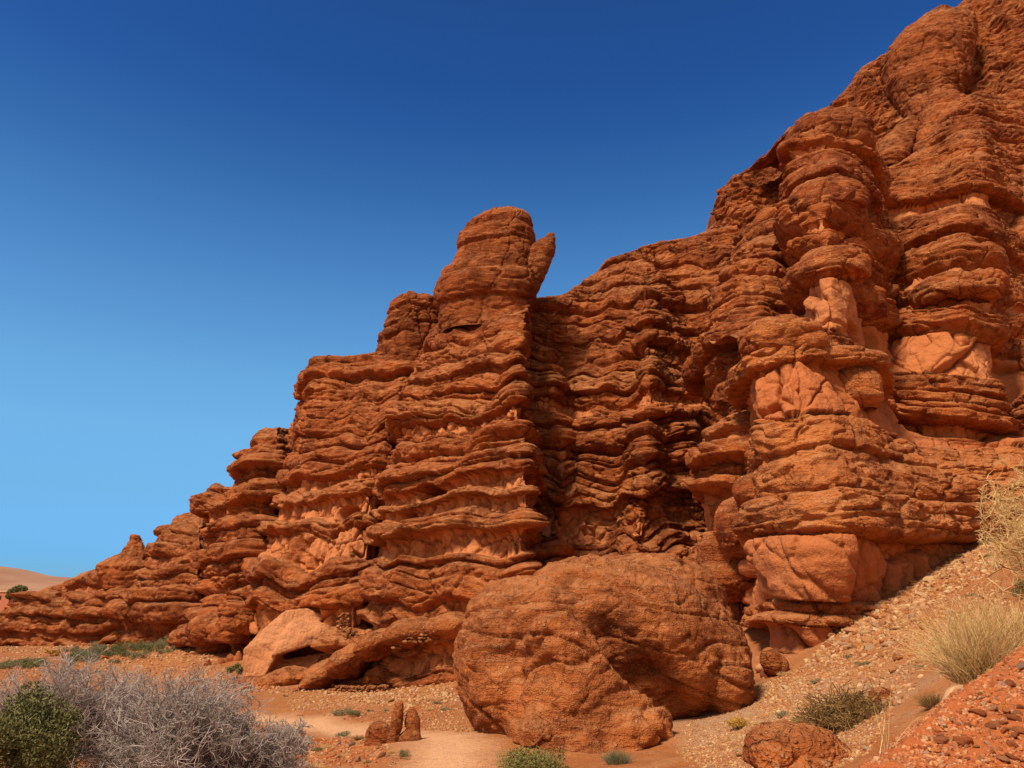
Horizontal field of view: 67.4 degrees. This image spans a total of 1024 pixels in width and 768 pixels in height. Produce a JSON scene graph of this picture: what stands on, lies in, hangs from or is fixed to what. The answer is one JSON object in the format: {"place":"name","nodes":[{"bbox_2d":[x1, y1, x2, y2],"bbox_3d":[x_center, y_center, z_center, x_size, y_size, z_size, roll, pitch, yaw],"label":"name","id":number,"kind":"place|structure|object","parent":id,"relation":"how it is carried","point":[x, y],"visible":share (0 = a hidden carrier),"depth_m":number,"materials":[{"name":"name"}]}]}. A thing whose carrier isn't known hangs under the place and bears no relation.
{"place":"outdoors","nodes":[
{"label":"outdoors","id":0,"kind":"place"},
{"bbox_2d":[0,566,71,590],"bbox_3d":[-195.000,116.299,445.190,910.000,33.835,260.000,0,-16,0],"label":"hill","id":1,"kind":"structure","parent":0,"point":[10,577],"depth_m":408.13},
{"bbox_2d":[391,644,403,649],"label":"ruined wall","id":2,"kind":"structure","parent":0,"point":[397,647],"depth_m":25.90,"materials":[{"name":"stone"}]},
{"bbox_2d":[0,0,963,577],"label":"sky","id":3,"kind":"structure","parent":0,"point":[202,202],"materials":[{"name":"blue"}]},
{"bbox_2d":[0,533,1023,767],"bbox_3d":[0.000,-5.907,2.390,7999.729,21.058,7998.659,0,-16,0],"label":"ground","id":4,"kind":"structure","parent":0,"point":[439,748],"depth_m":11.77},
{"bbox_2d":[0,662,12,668],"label":"shrub","id":5,"kind":"object","parent":4,"relation":"on","point":[2,665],"visible":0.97,"depth_m":32.98,"materials":[{"name":"green plant"}]},
{"bbox_2d":[0,591,16,609],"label":"mud house","id":6,"kind":"structure","parent":4,"relation":"on","point":[4,601],"depth_m":144.38,"materials":[{"name":"brown paint"}]},
{"bbox_2d":[0,661,17,667],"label":"shrub","id":7,"kind":"object","parent":4,"relation":"on","point":[10,663],"visible":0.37,"depth_m":34.09,"materials":[{"name":"green plant"}]},
{"bbox_2d":[5,585,28,599],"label":"olive tree","id":8,"kind":"object","parent":4,"relation":"on","point":[17,588],"visible":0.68,"depth_m":115.45,"materials":[{"name":"green plant"}]},
{"bbox_2d":[19,661,43,668],"bbox_3d":[-21.008,12.297,33.590,0.980,0.381,0.961,13,-20,-37],"label":"shrub","id":9,"kind":"object","parent":4,"relation":"on","point":[29,663],"visible":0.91,"depth_m":33.55,"materials":[{"name":"green plant"}]},
{"bbox_2d":[34,657,46,661],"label":"shrub","id":10,"kind":"object","parent":4,"relation":"on","point":[38,659],"visible":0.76,"depth_m":37.69,"materials":[{"name":"green plant"}]},
{"bbox_2d":[0,680,88,767],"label":"green bush","id":11,"kind":"object","parent":4,"relation":"on","point":[32,735],"visible":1,"depth_m":8.48,"materials":[{"name":"green plant"}]},
{"bbox_2d":[0,570,90,610],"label":"rock slope","id":12,"kind":"structure","parent":4,"relation":"on","point":[60,587],"depth_m":78.33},
{"bbox_2d":[44,649,60,655],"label":"golden bush","id":13,"kind":"object","parent":4,"relation":"on","point":[53,652],"visible":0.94,"depth_m":43.18,"materials":[{"name":"plant"}]},
{"bbox_2d":[0,534,145,645],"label":"rock outcrop","id":14,"kind":"object","parent":4,"relation":"on","point":[70,614],"visible":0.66,"depth_m":56.75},
{"bbox_2d":[70,650,82,659],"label":"shrub","id":15,"kind":"object","parent":4,"relation":"on","point":[73,654],"visible":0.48,"depth_m":39.08,"materials":[{"name":"green plant"}]},
{"bbox_2d":[70,654,86,661],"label":"shrub","id":16,"kind":"object","parent":4,"relation":"on","point":[79,657],"visible":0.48,"depth_m":38.09,"materials":[{"name":"green plant"}]},
{"bbox_2d":[0,642,162,759],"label":"bare shrub","id":17,"kind":"object","parent":4,"relation":"on","point":[85,698],"visible":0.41,"depth_m":12.31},
{"bbox_2d":[83,654,96,661],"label":"shrub","id":18,"kind":"object","parent":4,"relation":"on","point":[93,658],"visible":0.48,"depth_m":36.41,"materials":[{"name":"green plant"}]},
{"bbox_2d":[83,650,105,656],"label":"shrub","id":19,"kind":"object","parent":4,"relation":"on","point":[88,652],"visible":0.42,"depth_m":39.40,"materials":[{"name":"green plant"}]},
{"bbox_2d":[90,641,108,649],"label":"shrub","id":20,"kind":"object","parent":4,"relation":"on","point":[101,645],"visible":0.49,"depth_m":46.69,"materials":[{"name":"green plant"}]},
{"bbox_2d":[108,659,120,662],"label":"shrub","id":21,"kind":"object","parent":4,"relation":"on","point":[116,660],"visible":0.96,"depth_m":34.58,"materials":[{"name":"green plant"}]},
{"bbox_2d":[109,642,125,648],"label":"shrub","id":22,"kind":"object","parent":4,"relation":"on","point":[117,645],"visible":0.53,"depth_m":41.41,"materials":[{"name":"green plant"}]},
{"bbox_2d":[116,650,128,656],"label":"shrub","id":23,"kind":"object","parent":4,"relation":"on","point":[123,653],"visible":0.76,"depth_m":38.47,"materials":[{"name":"green plant"}]},
{"bbox_2d":[121,641,136,650],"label":"shrub","id":24,"kind":"object","parent":4,"relation":"on","point":[130,646],"visible":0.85,"depth_m":40.65,"materials":[{"name":"green plant"}]},
{"bbox_2d":[126,650,137,656],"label":"shrub","id":25,"kind":"object","parent":4,"relation":"on","point":[129,653],"visible":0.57,"depth_m":37.55,"materials":[{"name":"green plant"}]},
{"bbox_2d":[129,651,148,659],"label":"shrub","id":26,"kind":"object","parent":4,"relation":"on","point":[138,656],"visible":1,"depth_m":36.69,"materials":[{"name":"green plant"}]},
{"bbox_2d":[131,643,147,651],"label":"shrub","id":27,"kind":"object","parent":4,"relation":"on","point":[136,648],"visible":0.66,"depth_m":40.14,"materials":[{"name":"green plant"}]},
{"bbox_2d":[142,644,164,651],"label":"shrub","id":28,"kind":"object","parent":4,"relation":"on","point":[157,646],"visible":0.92,"depth_m":38.67,"materials":[{"name":"green plant"}]},
{"bbox_2d":[102,512,207,646],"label":"domed rock mass","id":29,"kind":"object","parent":4,"relation":"on","point":[156,599],"visible":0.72,"depth_m":48.14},
{"bbox_2d":[156,648,165,653],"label":"shrub","id":30,"kind":"object","parent":4,"relation":"on","point":[161,650],"visible":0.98,"depth_m":37.88,"materials":[{"name":"green plant"}]},
{"bbox_2d":[53,659,277,767],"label":"bare shrub","id":31,"kind":"object","parent":4,"relation":"on","point":[185,720],"visible":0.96,"depth_m":8.99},
{"bbox_2d":[170,645,188,650],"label":"shrub","id":32,"kind":"object","parent":4,"relation":"on","point":[177,648],"visible":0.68,"depth_m":38.23,"materials":[{"name":"green plant"}]},
{"bbox_2d":[203,651,242,665],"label":"rock spires","id":33,"kind":"object","parent":4,"relation":"on","point":[238,656],"visible":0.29,"depth_m":34.33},
{"bbox_2d":[166,427,291,652],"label":"stepped buttress","id":34,"kind":"structure","parent":4,"relation":"on","point":[237,513],"depth_m":39.43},
{"bbox_2d":[185,610,254,653],"bbox_3d":[-13.691,11.866,36.475,3.088,2.624,4.765,12,-20,-35],"label":"overhang prow","id":35,"kind":"object","parent":34,"relation":"attached to","point":[195,633],"visible":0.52,"depth_m":35.84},
{"bbox_2d":[225,663,242,678],"bbox_3d":[-11.018,11.422,30.603,0.813,0.668,0.570,-3,-16,10],"label":"green bush","id":36,"kind":"object","parent":4,"relation":"on","point":[237,666],"visible":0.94,"depth_m":30.52,"materials":[{"name":"green plant"}]},
{"bbox_2d":[197,708,315,767],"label":"bare shrub","id":37,"kind":"object","parent":4,"relation":"on","point":[285,749],"visible":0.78,"depth_m":9.47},
{"bbox_2d":[225,657,329,686],"bbox_3d":[-8.416,11.015,28.879,5.105,1.562,2.450,-4,-16,13],"label":"cliff foot ledge","id":38,"kind":"object","parent":4,"relation":"on","point":[289,675],"visible":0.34,"depth_m":28.09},
{"bbox_2d":[332,612,351,653],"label":"ruined wall","id":39,"kind":"structure","parent":38,"relation":"on","point":[341,623],"depth_m":28.79,"materials":[{"name":"stone"}]},
{"bbox_2d":[242,608,329,676],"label":"pale leaning slab","id":40,"kind":"structure","parent":4,"relation":"on","point":[274,643],"depth_m":30.43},
{"bbox_2d":[307,763,325,767],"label":"dry tuft","id":41,"kind":"object","parent":4,"relation":"on","point":[317,766],"visible":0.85,"depth_m":10.77,"materials":[{"name":"plant"}]},
{"bbox_2d":[240,352,418,661],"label":"round topped buttress","id":42,"kind":"structure","parent":4,"relation":"on","point":[317,554],"depth_m":35.61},
{"bbox_2d":[326,752,336,758],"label":"stone","id":43,"kind":"object","parent":4,"relation":"on","point":[330,755],"visible":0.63,"depth_m":11.49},
{"bbox_2d":[331,706,353,715],"bbox_3d":[-3.809,7.388,17.339,0.494,0.195,0.428,8,-18,-27],"label":"shrub","id":44,"kind":"object","parent":4,"relation":"on","point":[342,711],"visible":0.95,"depth_m":17.31,"materials":[{"name":"green plant"}]},
{"bbox_2d":[336,730,350,736],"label":"shrub","id":45,"kind":"object","parent":4,"relation":"on","point":[343,734],"visible":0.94,"depth_m":14.53,"materials":[{"name":"green plant"}]},
{"bbox_2d":[348,710,360,715],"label":"shrub","id":46,"kind":"object","parent":4,"relation":"on","point":[357,712],"visible":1,"depth_m":17.13,"materials":[{"name":"green plant"}]},
{"bbox_2d":[352,734,364,739],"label":"dry tuft","id":47,"kind":"object","parent":4,"relation":"on","point":[359,737],"visible":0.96,"depth_m":13.95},
{"bbox_2d":[332,684,388,692],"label":"ruined wall","id":48,"kind":"structure","parent":4,"relation":"on","point":[345,688],"depth_m":25.95,"materials":[{"name":"stone"}]},
{"bbox_2d":[364,721,389,745],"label":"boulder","id":49,"kind":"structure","parent":4,"relation":"on","point":[378,731],"depth_m":12.38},
{"bbox_2d":[375,752,385,758],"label":"stone","id":50,"kind":"object","parent":4,"relation":"on","point":[378,755],"visible":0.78,"depth_m":10.77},
{"bbox_2d":[298,611,465,690],"bbox_3d":[-4.276,9.544,27.031,6.692,2.978,3.060,-5,-17,17],"label":"fallen rock bar","id":51,"kind":"object","parent":4,"relation":"on","point":[352,661],"visible":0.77,"depth_m":26.20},
{"bbox_2d":[387,700,403,742],"bbox_3d":[-1.901,5.548,12.442,0.246,0.797,0.269,-13,-21,38],"label":"rock spike","id":52,"kind":"object","parent":4,"relation":"on","point":[396,724],"visible":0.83,"depth_m":12.39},
{"bbox_2d":[397,749,410,757],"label":"shrub","id":53,"kind":"object","parent":4,"relation":"on","point":[403,752],"visible":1,"depth_m":10.73,"materials":[{"name":"green plant"}]},
{"bbox_2d":[398,707,421,741],"bbox_3d":[-1.684,5.610,12.408,0.515,0.698,0.387,13,-21,-38],"label":"rock spike","id":54,"kind":"object","parent":4,"relation":"on","point":[412,732],"visible":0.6,"depth_m":12.43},
{"bbox_2d":[310,206,555,689],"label":"tower buttress","id":55,"kind":"structure","parent":4,"relation":"on","point":[460,487],"depth_m":31.12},
{"bbox_2d":[342,630,357,648],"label":"ruined wall","id":56,"kind":"structure","parent":55,"relation":"on","point":[349,632],"depth_m":28.18,"materials":[{"name":"stone"}]},
{"bbox_2d":[402,633,450,644],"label":"ruined wall","id":57,"kind":"structure","parent":55,"relation":"on","point":[422,639],"depth_m":25.72,"materials":[{"name":"stone"}]},
{"bbox_2d":[0,543,1022,767],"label":"gravel","id":58,"kind":"structure","parent":4,"relation":"on","point":[883,637],"depth_m":14.88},
{"bbox_2d":[493,745,569,767],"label":"green bush","id":59,"kind":"object","parent":4,"relation":"on","point":[534,761],"visible":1,"depth_m":9.62,"materials":[{"name":"green plant"}]},
{"bbox_2d":[452,553,756,753],"bbox_3d":[1.697,4.850,14.124,5.592,3.555,4.905,8,-18,-26],"label":"boulder","id":60,"kind":"object","parent":4,"relation":"on","point":[590,653],"visible":0.91,"depth_m":12.89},
{"bbox_2d":[597,747,639,764],"bbox_3d":[1.413,4.913,10.145,0.537,0.208,0.500,6,-17,-21],"label":"dry tuft","id":61,"kind":"object","parent":4,"relation":"on","point":[617,758],"visible":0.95,"depth_m":10.09,"materials":[{"name":"green plant"}]},
{"bbox_2d":[525,225,736,565],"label":"recessed cliff wall","id":62,"kind":"structure","parent":4,"relation":"on","point":[622,417],"depth_m":37.15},
{"bbox_2d":[682,472,755,602],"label":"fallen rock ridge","id":63,"kind":"structure","parent":4,"relation":"on","point":[721,554],"depth_m":21.91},
{"bbox_2d":[680,203,791,626],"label":"rounded rock ridge","id":64,"kind":"structure","parent":4,"relation":"on","point":[745,291],"depth_m":29.25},
{"bbox_2d":[726,716,749,728],"bbox_3d":[3.353,5.003,11.346,0.353,0.185,0.288,4,-16,-12],"label":"golden bush","id":65,"kind":"object","parent":4,"relation":"on","point":[734,723],"visible":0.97,"depth_m":11.31,"materials":[{"name":"plant"}]},
{"bbox_2d":[754,664,762,672],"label":"stone","id":66,"kind":"object","parent":4,"relation":"on","point":[758,668],"visible":0.39,"depth_m":16.61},
{"bbox_2d":[760,647,788,675],"bbox_3d":[5.312,5.621,15.559,0.559,0.553,0.494,0,-16,0],"label":"rock chunk","id":67,"kind":"object","parent":4,"relation":"on","point":[773,662],"visible":0.91,"depth_m":15.39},
{"bbox_2d":[775,710,790,716],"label":"shrub","id":68,"kind":"object","parent":4,"relation":"on","point":[779,714],"visible":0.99,"depth_m":10.92,"materials":[{"name":"green plant"}]},
{"bbox_2d":[742,719,851,767],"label":"boulder","id":69,"kind":"object","parent":4,"relation":"on","point":[785,743],"visible":0.94,"depth_m":6.71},
{"bbox_2d":[787,677,894,734],"bbox_3d":[3.746,3.641,8.512,1.390,0.753,1.269,-8,-18,25],"label":"shrub","id":70,"kind":"object","parent":4,"relation":"on","point":[846,711],"visible":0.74,"depth_m":8.40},
{"bbox_2d":[844,627,858,632],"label":"stone","id":71,"kind":"object","parent":4,"relation":"on","point":[847,630],"visible":0.74,"depth_m":16.18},
{"bbox_2d":[851,642,861,647],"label":"stone","id":72,"kind":"object","parent":4,"relation":"on","point":[855,644],"visible":0.66,"depth_m":14.70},
{"bbox_2d":[694,314,1023,653],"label":"capped front buttress","id":73,"kind":"structure","parent":4,"relation":"on","point":[859,504],"depth_m":19.12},
{"bbox_2d":[854,661,870,664],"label":"shrub","id":74,"kind":"object","parent":4,"relation":"on","point":[865,662],"visible":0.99,"depth_m":12.39,"materials":[{"name":"green plant"}]},
{"bbox_2d":[705,0,1023,236],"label":"rock slope","id":75,"kind":"structure","parent":4,"relation":"on","point":[916,79],"depth_m":51.00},
{"bbox_2d":[859,629,870,635],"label":"stone","id":76,"kind":"object","parent":4,"relation":"on","point":[862,632],"visible":0.79,"depth_m":15.37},
{"bbox_2d":[861,637,873,642],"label":"stone","id":77,"kind":"object","parent":4,"relation":"on","point":[866,639],"visible":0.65,"depth_m":14.60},
{"bbox_2d":[865,643,874,650],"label":"stone","id":78,"kind":"object","parent":4,"relation":"on","point":[869,646],"visible":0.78,"depth_m":13.94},
{"bbox_2d":[868,686,892,701],"bbox_3d":[4.331,3.669,8.939,0.345,0.280,0.289,0,-16,0],"label":"flat red stone","id":79,"kind":"object","parent":4,"relation":"on","point":[885,690],"visible":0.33,"depth_m":8.88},
{"bbox_2d":[740,91,1023,445],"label":"twin mushroom pillars","id":80,"kind":"structure","parent":4,"relation":"on","point":[912,265],"depth_m":28.77,"materials":[{"name":"stone"}]},
{"bbox_2d":[878,619,885,626],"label":"stone","id":81,"kind":"object","parent":4,"relation":"on","point":[883,622],"visible":0.69,"depth_m":15.32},
{"bbox_2d":[880,673,889,678],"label":"stone","id":82,"kind":"object","parent":4,"relation":"on","point":[883,675],"visible":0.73,"depth_m":10.42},
{"bbox_2d":[883,641,894,645],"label":"stone","id":83,"kind":"object","parent":4,"relation":"on","point":[888,642],"visible":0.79,"depth_m":13.38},
{"bbox_2d":[888,665,896,672],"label":"stone","id":84,"kind":"object","parent":4,"relation":"on","point":[891,669],"visible":0.78,"depth_m":10.69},
{"bbox_2d":[873,683,920,752],"bbox_3d":[2.468,2.145,4.904,0.366,0.433,0.463,8,-18,-26],"label":"dry tuft","id":85,"kind":"object","parent":4,"relation":"on","point":[885,728],"visible":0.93,"depth_m":4.93,"materials":[{"name":"plant"}]},
{"bbox_2d":[892,653,903,660],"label":"stone","id":86,"kind":"object","parent":4,"relation":"on","point":[894,657],"visible":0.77,"depth_m":11.50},
{"bbox_2d":[914,592,924,595],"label":"stone","id":87,"kind":"object","parent":4,"relation":"on","point":[918,593],"visible":0.69,"depth_m":16.79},
{"bbox_2d":[919,623,930,629],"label":"stone","id":88,"kind":"object","parent":4,"relation":"on","point":[921,626],"visible":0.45,"depth_m":13.42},
{"bbox_2d":[909,690,943,708],"bbox_3d":[3.978,2.981,7.234,0.425,0.201,0.398,0,-16,0],"label":"dry tuft","id":89,"kind":"object","parent":4,"relation":"on","point":[931,702],"visible":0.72,"depth_m":7.22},
{"bbox_2d":[921,576,933,581],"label":"stone","id":90,"kind":"object","parent":4,"relation":"on","point":[926,578],"visible":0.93,"depth_m":17.74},
{"bbox_2d":[933,736,948,743],"bbox_3d":[2.670,2.218,4.778,0.094,0.049,0.081,-1,-10,5],"label":"stone","id":91,"kind":"object","parent":4,"relation":"on","point":[941,739],"visible":0.99,"depth_m":4.76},
{"bbox_2d":[875,589,1023,705],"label":"straw tuft","id":92,"kind":"object","parent":4,"relation":"on","point":[969,665],"visible":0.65,"depth_m":6.35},
{"bbox_2d":[943,685,963,697],"bbox_3d":[3.247,2.282,5.586,0.221,0.172,0.180,0,-16,0],"label":"pale rounded stone","id":93,"kind":"object","parent":4,"relation":"on","point":[949,690],"visible":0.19,"depth_m":5.59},
{"bbox_2d":[953,736,973,746],"bbox_3d":[2.783,2.203,4.738,0.113,0.065,0.106,6,-14,24],"label":"stone","id":94,"kind":"object","parent":4,"relation":"on","point":[962,740],"visible":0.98,"depth_m":4.70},
{"bbox_2d":[910,583,1023,659],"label":"straw tuft","id":95,"kind":"object","parent":4,"relation":"on","point":[1003,627],"visible":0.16,"depth_m":6.68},
{"bbox_2d":[968,709,986,716],"bbox_3d":[3.049,2.151,5.033,0.094,0.047,0.113,27,-23,-39],"label":"stone","id":96,"kind":"object","parent":4,"relation":"on","point":[980,712],"visible":0.94,"depth_m":5.00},
{"bbox_2d":[984,723,995,728],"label":"stone","id":97,"kind":"object","parent":4,"relation":"on","point":[990,725],"visible":1,"depth_m":4.86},
{"bbox_2d":[988,704,997,711],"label":"stone","id":98,"kind":"object","parent":4,"relation":"on","point":[993,707],"visible":0.97,"depth_m":5.09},
{"bbox_2d":[988,720,1001,727],"bbox_3d":[3.071,2.167,4.883,0.063,0.036,0.072,12,2,-7],"label":"stone","id":99,"kind":"object","parent":4,"relation":"on","point":[997,724],"visible":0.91,"depth_m":4.88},
{"bbox_2d":[973,451,1023,627],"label":"straw shrub","id":100,"kind":"object","parent":4,"relation":"on","point":[1018,526],"visible":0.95,"depth_m":8.54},
{"bbox_2d":[996,755,1010,761],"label":"stone","id":101,"kind":"object","parent":4,"relation":"on","point":[1003,758],"visible":1,"depth_m":4.54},
{"bbox_2d":[999,720,1008,724],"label":"stone","id":102,"kind":"object","parent":4,"relation":"on","point":[1002,722],"visible":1,"depth_m":4.88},
{"bbox_2d":[1000,727,1008,732],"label":"stone","id":103,"kind":"object","parent":4,"relation":"on","point":[1003,729],"visible":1,"depth_m":4.80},
{"bbox_2d":[1002,707,1009,713],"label":"stone","id":104,"kind":"object","parent":4,"relation":"on","point":[1006,710],"visible":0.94,"depth_m":5.03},
{"bbox_2d":[1004,679,1015,686],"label":"stone","id":105,"kind":"object","parent":4,"relation":"on","point":[1010,682],"visible":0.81,"depth_m":5.36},
{"bbox_2d":[1005,752,1019,759],"bbox_3d":[2.981,2.223,4.578,0.074,0.033,0.057,14,-14,27],"label":"stone","id":106,"kind":"object","parent":4,"relation":"on","point":[1011,756],"visible":0.98,"depth_m":4.56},
{"bbox_2d":[1006,741,1019,747],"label":"stone","id":107,"kind":"object","parent":4,"relation":"on","point":[1012,744],"visible":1,"depth_m":4.67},
{"bbox_2d":[1005,714,1022,721],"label":"stone","id":108,"kind":"object","parent":4,"relation":"on","point":[1015,717],"visible":1,"depth_m":4.92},
{"bbox_2d":[1011,732,1018,737],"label":"stone","id":109,"kind":"object","parent":4,"relation":"on","point":[1014,734],"visible":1,"depth_m":4.75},
{"bbox_2d":[1010,579,1023,598],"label":"dark bush","id":110,"kind":"object","parent":4,"relation":"on","point":[1018,590],"visible":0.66,"depth_m":12.53,"materials":[{"name":"green plant"}]},
{"bbox_2d":[1012,726,1023,734],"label":"stone","id":111,"kind":"object","parent":4,"relation":"on","point":[1019,729],"visible":0.94,"depth_m":4.79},
{"bbox_2d":[1013,710,1022,715],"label":"stone","id":112,"kind":"object","parent":4,"relation":"on","point":[1015,712],"visible":0.71,"depth_m":5.00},
{"bbox_2d":[1015,661,1023,671],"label":"stone","id":113,"kind":"object","parent":4,"relation":"on","point":[1020,665],"visible":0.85,"depth_m":5.60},
{"bbox_2d":[1016,704,1023,708],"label":"stone","id":114,"kind":"object","parent":4,"relation":"on","point":[1019,706],"visible":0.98,"depth_m":5.06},
{"bbox_2d":[294,645,1023,767],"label":"red gravel","id":115,"kind":"structure","parent":0,"point":[932,759],"depth_m":4.99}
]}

